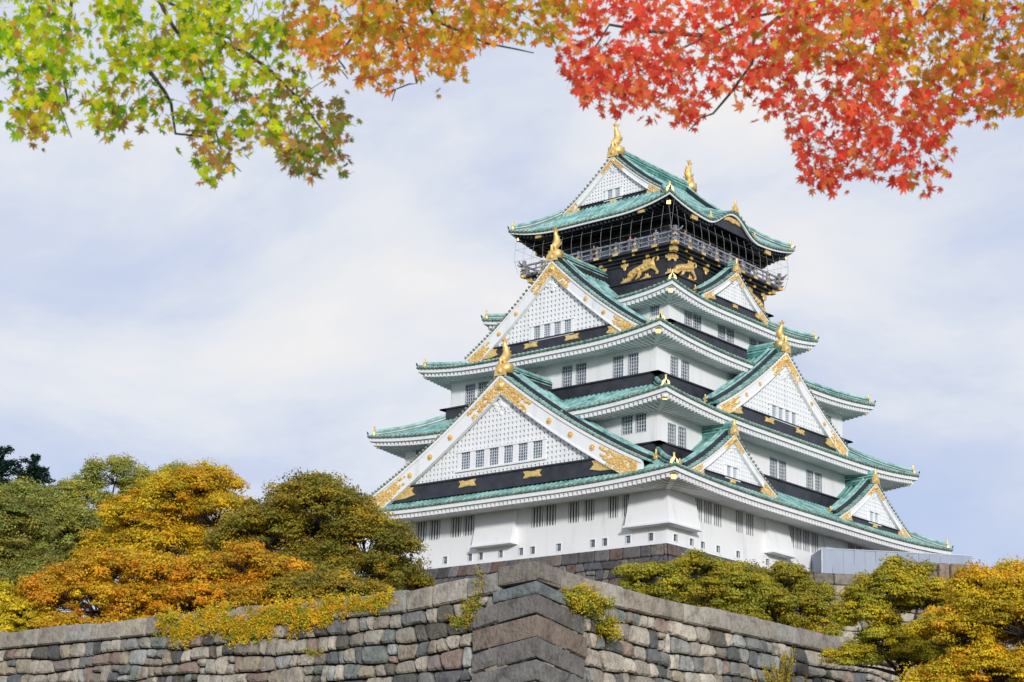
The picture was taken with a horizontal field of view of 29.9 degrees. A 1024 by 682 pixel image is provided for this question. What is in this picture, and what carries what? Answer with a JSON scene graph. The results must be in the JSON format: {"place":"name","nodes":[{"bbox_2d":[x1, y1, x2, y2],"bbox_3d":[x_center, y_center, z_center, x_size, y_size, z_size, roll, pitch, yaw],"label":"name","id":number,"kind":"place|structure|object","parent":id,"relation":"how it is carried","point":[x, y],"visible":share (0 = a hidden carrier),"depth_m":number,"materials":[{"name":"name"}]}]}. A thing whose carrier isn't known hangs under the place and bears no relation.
{"place":"outdoors","nodes":[
{"label":"outdoors","id":0,"kind":"place"},
{"bbox_2d":[0,0,1023,618],"label":"sky","id":1,"kind":"structure","parent":0,"point":[264,322],"materials":[{"name":"white"}]},
{"bbox_2d":[331,122,953,574],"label":"castle tower","id":2,"kind":"structure","parent":0,"point":[615,392],"depth_m":166.22,"materials":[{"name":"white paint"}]},
{"bbox_2d":[415,521,426,541],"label":"window","id":3,"kind":"structure","parent":2,"relation":"in","point":[421,526],"depth_m":168.74,"materials":[{"name":"white paint"}]},
{"bbox_2d":[429,519,440,540],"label":"window","id":4,"kind":"structure","parent":2,"relation":"in","point":[435,526],"depth_m":167.72,"materials":[{"name":"white paint"}]},
{"bbox_2d":[450,517,461,537],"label":"window","id":5,"kind":"structure","parent":2,"relation":"in","point":[456,527],"depth_m":166.21,"materials":[{"name":"white paint"}]},
{"bbox_2d":[463,515,474,536],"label":"window","id":6,"kind":"structure","parent":2,"relation":"in","point":[469,522],"depth_m":165.24,"materials":[{"name":"white paint"}]},
{"bbox_2d":[465,383,475,403],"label":"window","id":7,"kind":"structure","parent":2,"relation":"in","point":[471,389],"depth_m":174.10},
{"bbox_2d":[478,380,488,394],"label":"window","id":8,"kind":"structure","parent":2,"relation":"in","point":[482,384],"depth_m":173.34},
{"bbox_2d":[531,505,543,527],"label":"window","id":9,"kind":"structure","parent":2,"relation":"in","point":[537,513],"depth_m":160.43,"materials":[{"name":"white paint"}]},
{"bbox_2d":[544,504,556,526],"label":"window","id":10,"kind":"structure","parent":2,"relation":"in","point":[550,512],"depth_m":159.53,"materials":[{"name":"white paint"}]},
{"bbox_2d":[561,364,572,386],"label":"window","id":11,"kind":"structure","parent":2,"relation":"in","point":[568,371],"depth_m":166.98,"materials":[{"name":"grey glass"}]},
{"bbox_2d":[567,501,579,523],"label":"window","id":12,"kind":"structure","parent":2,"relation":"in","point":[574,507],"depth_m":157.90,"materials":[{"name":"white paint"}]},
{"bbox_2d":[575,362,586,384],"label":"window","id":13,"kind":"structure","parent":2,"relation":"in","point":[581,375],"depth_m":166.01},
{"bbox_2d":[583,499,594,521],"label":"window","id":14,"kind":"structure","parent":2,"relation":"in","point":[589,511],"depth_m":156.94,"materials":[{"name":"white paint"}]},
{"bbox_2d":[607,495,618,518],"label":"window","id":15,"kind":"structure","parent":2,"relation":"in","point":[613,501],"depth_m":155.34,"materials":[{"name":"white paint"}]},
{"bbox_2d":[612,355,623,377],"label":"window","id":16,"kind":"structure","parent":2,"relation":"in","point":[618,364],"depth_m":163.47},
{"bbox_2d":[622,494,629,516],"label":"window","id":17,"kind":"structure","parent":2,"relation":"in","point":[625,498],"depth_m":154.62,"materials":[{"name":"white paint"}]},
{"bbox_2d":[621,415,632,435],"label":"window","id":18,"kind":"structure","parent":2,"relation":"in","point":[627,421],"depth_m":157.44,"materials":[{"name":"grey glass"}]},
{"bbox_2d":[628,352,638,374],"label":"window","id":19,"kind":"structure","parent":2,"relation":"in","point":[634,359],"depth_m":162.44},
{"bbox_2d":[635,413,646,432],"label":"window","id":20,"kind":"structure","parent":2,"relation":"in","point":[641,425],"depth_m":156.54,"materials":[{"name":"grey glass"}]},
{"bbox_2d":[650,304,659,316],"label":"window","id":21,"kind":"structure","parent":2,"relation":"in","point":[655,310],"depth_m":169.16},
{"bbox_2d":[667,422,675,444],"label":"window","id":22,"kind":"structure","parent":2,"relation":"in","point":[670,428],"depth_m":156.63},
{"bbox_2d":[670,355,678,375],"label":"window","id":23,"kind":"structure","parent":2,"relation":"in","point":[673,361],"depth_m":162.72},
{"bbox_2d":[678,425,686,447],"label":"window","id":24,"kind":"structure","parent":2,"relation":"in","point":[681,432],"depth_m":157.67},
{"bbox_2d":[681,359,688,379],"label":"window","id":25,"kind":"structure","parent":2,"relation":"in","point":[684,365],"depth_m":163.85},
{"bbox_2d":[684,310,691,326],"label":"window","id":26,"kind":"structure","parent":2,"relation":"in","point":[687,317],"depth_m":170.27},
{"bbox_2d":[693,314,698,329],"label":"window","id":27,"kind":"structure","parent":2,"relation":"in","point":[695,318],"depth_m":171.19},
{"bbox_2d":[695,497,701,521],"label":"window","id":28,"kind":"structure","parent":2,"relation":"in","point":[698,501],"depth_m":155.19,"materials":[{"name":"white paint"}]},
{"bbox_2d":[703,500,711,524],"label":"window","id":29,"kind":"structure","parent":2,"relation":"in","point":[706,505],"depth_m":156.02,"materials":[{"name":"white paint"}]},
{"bbox_2d":[713,503,721,527],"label":"window","id":30,"kind":"structure","parent":2,"relation":"in","point":[716,508],"depth_m":157.06,"materials":[{"name":"white paint"}]},
{"bbox_2d":[717,324,725,340],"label":"window","id":31,"kind":"structure","parent":2,"relation":"in","point":[720,329],"depth_m":174.10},
{"bbox_2d":[726,327,733,343],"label":"window","id":32,"kind":"structure","parent":2,"relation":"in","point":[729,334],"depth_m":175.08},
{"bbox_2d":[735,510,742,533],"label":"window","id":33,"kind":"structure","parent":2,"relation":"in","point":[737,513],"depth_m":159.33,"materials":[{"name":"white paint"}]},
{"bbox_2d":[745,513,753,536],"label":"window","id":34,"kind":"structure","parent":2,"relation":"in","point":[748,517],"depth_m":160.47,"materials":[{"name":"white paint"}]},
{"bbox_2d":[749,337,756,345],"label":"window","id":35,"kind":"structure","parent":2,"relation":"in","point":[751,341],"depth_m":177.79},
{"bbox_2d":[769,456,776,476],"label":"window","id":36,"kind":"structure","parent":2,"relation":"in","point":[772,462],"depth_m":167.55,"materials":[{"name":"grey glass"}]},
{"bbox_2d":[778,459,786,480],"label":"window","id":37,"kind":"structure","parent":2,"relation":"in","point":[781,465],"depth_m":168.62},
{"bbox_2d":[788,525,793,547],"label":"window","id":38,"kind":"structure","parent":2,"relation":"in","point":[791,530],"depth_m":165.24,"materials":[{"name":"white paint"}]},
{"bbox_2d":[795,528,801,549],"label":"window","id":39,"kind":"structure","parent":2,"relation":"in","point":[797,530],"depth_m":165.92,"materials":[{"name":"white paint"}]},
{"bbox_2d":[802,529,809,552],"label":"window","id":40,"kind":"structure","parent":2,"relation":"in","point":[804,533],"depth_m":166.82,"materials":[{"name":"white paint"}]},
{"bbox_2d":[806,469,813,489],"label":"window","id":41,"kind":"structure","parent":2,"relation":"in","point":[808,473],"depth_m":171.86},
{"bbox_2d":[810,532,818,553],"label":"window","id":42,"kind":"structure","parent":2,"relation":"in","point":[814,536],"depth_m":167.88,"materials":[{"name":"white paint"}]},
{"bbox_2d":[815,472,821,491],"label":"window","id":43,"kind":"structure","parent":2,"relation":"in","point":[817,476],"depth_m":173.00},
{"bbox_2d":[847,543,853,548],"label":"window","id":44,"kind":"structure","parent":2,"relation":"in","point":[849,546],"depth_m":172.41,"materials":[{"name":"white paint"}]},
{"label":"terrace ground","id":45,"kind":"structure","parent":0,"visible":0},
{"bbox_2d":[0,445,22,485],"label":"conifer tree","id":46,"kind":"object","parent":45,"relation":"on","point":[6,466],"visible":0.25,"depth_m":139.08,"materials":[{"name":"green plant"}]},
{"bbox_2d":[6,453,55,541],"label":"conifer tree","id":47,"kind":"object","parent":45,"relation":"on","point":[35,470],"visible":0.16,"depth_m":139.44,"materials":[{"name":"green plant"}]},
{"bbox_2d":[0,575,77,632],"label":"bushy tree","id":48,"kind":"object","parent":45,"relation":"on","point":[17,614],"visible":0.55,"depth_m":84.76,"materials":[{"name":"yellow plant"}]},
{"bbox_2d":[0,489,85,602],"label":"broadleaf tree","id":49,"kind":"object","parent":45,"relation":"on","point":[15,517],"visible":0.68,"depth_m":103.23,"materials":[{"name":"green plant"}]},
{"bbox_2d":[0,473,109,573],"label":"broadleaf tree","id":50,"kind":"object","parent":45,"relation":"on","point":[68,517],"visible":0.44,"depth_m":113.96,"materials":[{"name":"green plant"}]},
{"bbox_2d":[10,545,210,628],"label":"bushy tree","id":51,"kind":"object","parent":45,"relation":"on","point":[95,584],"visible":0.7,"depth_m":85.56,"materials":[{"name":"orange plant"}]},
{"bbox_2d":[46,452,211,614],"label":"broadleaf tree","id":52,"kind":"object","parent":45,"relation":"on","point":[89,489],"visible":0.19,"depth_m":117.50,"materials":[{"name":"green plant"}]},
{"bbox_2d":[68,457,262,614],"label":"broadleaf tree","id":53,"kind":"object","parent":45,"relation":"on","point":[167,526],"visible":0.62,"depth_m":103.98,"materials":[{"name":"yellow plant"}]},
{"bbox_2d":[138,536,317,614],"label":"bushy tree","id":54,"kind":"object","parent":45,"relation":"on","point":[218,579],"visible":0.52,"depth_m":84.86,"materials":[{"name":"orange plant"}]},
{"bbox_2d":[202,467,436,604],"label":"broadleaf tree","id":55,"kind":"object","parent":45,"relation":"on","point":[319,534],"visible":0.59,"depth_m":93.81,"materials":[{"name":"green plant"}]},
{"bbox_2d":[259,565,400,603],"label":"bushy tree","id":56,"kind":"object","parent":45,"relation":"on","point":[335,581],"visible":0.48,"depth_m":82.91,"materials":[{"name":"green plant"}]},
{"bbox_2d":[416,543,786,616],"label":"foundation wall","id":57,"kind":"structure","parent":45,"relation":"on","point":[598,565],"depth_m":154.54,"materials":[{"name":"stone"}]},
{"bbox_2d":[612,547,800,620],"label":"tree","id":58,"kind":"object","parent":45,"relation":"on","point":[715,578],"visible":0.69,"depth_m":82.93,"materials":[{"name":"green plant"}]},
{"bbox_2d":[734,559,855,640],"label":"tree","id":59,"kind":"object","parent":45,"relation":"on","point":[813,600],"visible":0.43,"depth_m":83.81,"materials":[{"name":"green plant"}]},
{"bbox_2d":[787,572,1020,669],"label":"stone platform","id":60,"kind":"structure","parent":45,"relation":"on","point":[839,582],"depth_m":162.16,"materials":[{"name":"stone"}]},
{"bbox_2d":[812,548,971,574],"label":"hoarding fence","id":61,"kind":"object","parent":60,"relation":"on","point":[851,561],"visible":0.61,"depth_m":164.02,"materials":[{"name":"grey metal"}]},
{"bbox_2d":[916,562,967,579],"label":"stone parapet","id":62,"kind":"structure","parent":60,"relation":"on","point":[946,569],"depth_m":162.77,"materials":[{"name":"stone"}]},
{"label":"ground","id":63,"kind":"structure","parent":0,"visible":0},
{"bbox_2d":[0,0,362,189],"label":"maple tree","id":64,"kind":"object","parent":63,"relation":"on","point":[189,55],"visible":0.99,"depth_m":7.61,"materials":[{"name":"green plant"}]},
{"bbox_2d":[282,0,588,100],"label":"maple tree","id":65,"kind":"object","parent":63,"relation":"on","point":[371,28],"visible":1,"depth_m":7.84,"materials":[{"name":"orange plant"}]},
{"bbox_2d":[0,561,985,681],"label":"stone wall","id":66,"kind":"structure","parent":63,"relation":"on","point":[528,625],"depth_m":64.08,"materials":[{"name":"stone"}]},
{"bbox_2d":[151,592,347,649],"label":"ivy","id":67,"kind":"object","parent":66,"relation":"attached to","point":[257,626],"visible":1,"depth_m":67.26,"materials":[{"name":"yellow plant"}]},
{"bbox_2d":[301,645,323,659],"bbox_3d":[-6.732,10.505,64.761,1.232,0.540,0.633,-12,-21,39],"label":"wall weed","id":68,"kind":"object","parent":66,"relation":"attached to","point":[311,651],"depth_m":64.67,"materials":[{"name":"green plant"}]},
{"bbox_2d":[340,586,397,616],"bbox_3d":[-4.699,8.720,63.925,2.669,1.030,0.717,-12,-21,39],"label":"ivy","id":69,"kind":"object","parent":66,"relation":"attached to","point":[374,603],"visible":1,"depth_m":63.82,"materials":[{"name":"yellow plant"}]},
{"bbox_2d":[445,563,486,629],"bbox_3d":[-1.479,8.129,61.031,1.624,2.178,0.878,-12,-21,39],"label":"wall weed","id":70,"kind":"object","parent":66,"relation":"attached to","point":[467,608],"depth_m":60.80,"materials":[{"name":"green plant"}]},
{"bbox_2d":[560,581,625,644],"bbox_3d":[2.510,8.556,60.609,1.303,1.987,2.559,-12,-21,39],"label":"shrub","id":71,"kind":"object","parent":66,"relation":"attached to","point":[579,598],"visible":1,"depth_m":60.72,"materials":[{"name":"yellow plant"}]},
{"bbox_2d":[750,646,808,681],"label":"sapling","id":72,"kind":"object","parent":63,"relation":"on","point":[785,676],"visible":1,"depth_m":63.57,"materials":[{"name":"green plant"}]},
{"bbox_2d":[553,0,1023,199],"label":"maple tree","id":73,"kind":"object","parent":63,"relation":"on","point":[1008,82],"visible":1,"depth_m":7.71,"materials":[{"name":"red plant"}]},
{"bbox_2d":[817,554,951,681],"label":"tree","id":74,"kind":"object","parent":63,"relation":"on","point":[909,586],"visible":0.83,"depth_m":61.41,"materials":[{"name":"green plant"}]},
{"bbox_2d":[894,554,1023,681],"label":"broadleaf tree","id":75,"kind":"object","parent":63,"relation":"on","point":[985,613],"visible":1,"depth_m":54.17,"materials":[{"name":"yellow plant"}]}
]}

